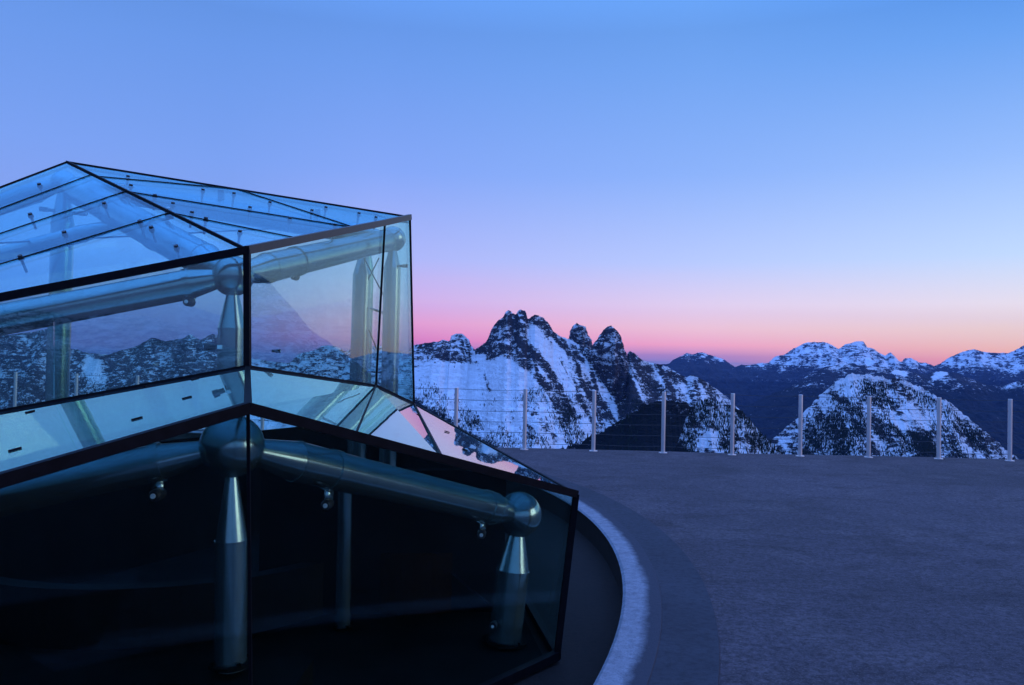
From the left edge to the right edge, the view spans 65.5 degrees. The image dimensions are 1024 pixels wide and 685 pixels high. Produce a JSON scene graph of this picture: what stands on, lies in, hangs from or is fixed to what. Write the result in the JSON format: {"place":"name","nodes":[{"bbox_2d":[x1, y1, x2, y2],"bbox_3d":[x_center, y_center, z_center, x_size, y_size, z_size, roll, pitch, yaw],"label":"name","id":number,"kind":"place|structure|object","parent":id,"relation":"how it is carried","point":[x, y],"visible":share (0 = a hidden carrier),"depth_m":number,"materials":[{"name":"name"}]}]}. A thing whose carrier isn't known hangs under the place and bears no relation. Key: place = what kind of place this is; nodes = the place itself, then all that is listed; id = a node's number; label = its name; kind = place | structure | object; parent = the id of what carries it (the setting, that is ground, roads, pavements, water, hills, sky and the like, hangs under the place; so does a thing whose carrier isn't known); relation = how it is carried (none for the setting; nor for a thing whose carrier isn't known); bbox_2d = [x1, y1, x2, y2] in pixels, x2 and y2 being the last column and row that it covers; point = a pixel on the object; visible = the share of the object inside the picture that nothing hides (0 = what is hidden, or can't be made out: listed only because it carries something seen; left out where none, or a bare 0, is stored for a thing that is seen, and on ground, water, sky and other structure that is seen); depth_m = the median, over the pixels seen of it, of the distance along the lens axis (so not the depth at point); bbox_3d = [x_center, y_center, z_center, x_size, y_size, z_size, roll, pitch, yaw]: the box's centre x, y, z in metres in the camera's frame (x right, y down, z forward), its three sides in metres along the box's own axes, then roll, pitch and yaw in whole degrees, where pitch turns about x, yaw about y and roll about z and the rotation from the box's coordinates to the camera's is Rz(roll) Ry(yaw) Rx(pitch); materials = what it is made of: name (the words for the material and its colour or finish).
{"place":"outdoors","nodes":[
{"label":"outdoors","id":0,"kind":"place"},
{"bbox_2d":[0,310,738,448],"bbox_3d":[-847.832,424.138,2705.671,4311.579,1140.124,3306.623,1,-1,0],"label":"mountain","id":1,"kind":"structure","parent":0,"point":[529,352],"depth_m":2868.68,"materials":[{"name":"white snow"}]},
{"bbox_2d":[0,337,696,448],"bbox_3d":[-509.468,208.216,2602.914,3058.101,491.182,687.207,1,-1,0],"label":"forest","id":2,"kind":"object","parent":1,"relation":"on","point":[569,411],"visible":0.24,"depth_m":2661.17,"materials":[{"name":"green plant"}]},
{"bbox_2d":[569,323,591,349],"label":"rock tower","id":3,"kind":"structure","parent":1,"relation":"attached to","point":[579,334],"depth_m":3125.72,"materials":[{"name":"grey stone"}]},
{"bbox_2d":[589,326,628,399],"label":"rock tower","id":4,"kind":"structure","parent":1,"relation":"attached to","point":[608,358],"depth_m":2908.78,"materials":[{"name":"grey stone"}]},
{"bbox_2d":[0,0,1023,366],"label":"sky","id":5,"kind":"structure","parent":0,"point":[738,182],"materials":[{"name":"blue"}]},
{"bbox_2d":[505,492,621,684],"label":"gravel","id":6,"kind":"structure","parent":0,"point":[593,610],"depth_m":6.16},
{"bbox_2d":[0,161,578,684],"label":"glass pavilion","id":7,"kind":"structure","parent":6,"relation":"on","point":[356,527],"depth_m":5.09,"materials":[{"name":"glass"}]},
{"bbox_2d":[165,429,719,684],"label":"kerb","id":8,"kind":"structure","parent":6,"relation":"on","point":[666,632],"depth_m":5.51,"materials":[{"name":"grey concrete"}]},
{"bbox_2d":[202,429,1023,684],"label":"terrace","id":9,"kind":"structure","parent":0,"point":[847,570],"depth_m":7.00,"materials":[{"name":"grey concrete"}]},
{"bbox_2d":[0,372,1023,461],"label":"cable fence","id":10,"kind":"object","parent":9,"relation":"on","point":[938,452],"visible":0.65,"depth_m":14.31,"materials":[{"name":"silver metal"}]},
{"bbox_2d":[561,400,691,451],"bbox_3d":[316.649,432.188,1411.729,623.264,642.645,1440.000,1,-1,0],"label":"hill","id":11,"kind":"structure","parent":0,"point":[648,431],"depth_m":1573.46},
{"bbox_2d":[562,401,681,450],"bbox_3d":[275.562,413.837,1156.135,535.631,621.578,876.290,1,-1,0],"label":"forest","id":12,"kind":"object","parent":11,"relation":"on","point":[633,426],"visible":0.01,"depth_m":1577.36,"materials":[{"name":"green plant"}]},
{"bbox_2d":[674,398,778,453],"bbox_3d":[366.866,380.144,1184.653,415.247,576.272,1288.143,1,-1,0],"label":"hill","id":13,"kind":"structure","parent":0,"point":[706,445],"depth_m":1322.27,"materials":[{"name":"white snow"}]},
{"bbox_2d":[682,398,781,453],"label":"forest","id":14,"kind":"object","parent":13,"relation":"on","point":[759,441],"visible":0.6,"depth_m":1333.77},
{"bbox_2d":[659,341,1023,408],"bbox_3d":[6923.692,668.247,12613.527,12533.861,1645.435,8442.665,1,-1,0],"label":"mountain","id":15,"kind":"structure","parent":0,"point":[774,374],"depth_m":13439.41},
{"bbox_2d":[739,363,1023,458],"bbox_3d":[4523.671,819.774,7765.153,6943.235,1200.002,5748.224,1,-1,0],"label":"mountain","id":16,"kind":"structure","parent":0,"point":[991,417],"depth_m":8034.32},
{"bbox_2d":[771,373,1017,458],"bbox_3d":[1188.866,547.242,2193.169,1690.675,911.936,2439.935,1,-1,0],"label":"mountain","id":17,"kind":"structure","parent":0,"point":[786,439],"depth_m":2425.17,"materials":[{"name":"white snow"}]},
{"bbox_2d":[781,379,1015,458],"bbox_3d":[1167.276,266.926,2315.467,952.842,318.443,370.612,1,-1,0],"label":"forest","id":18,"kind":"object","parent":17,"relation":"on","point":[930,447],"visible":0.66,"depth_m":2368.81,"materials":[{"name":"green plant"}]}
]}

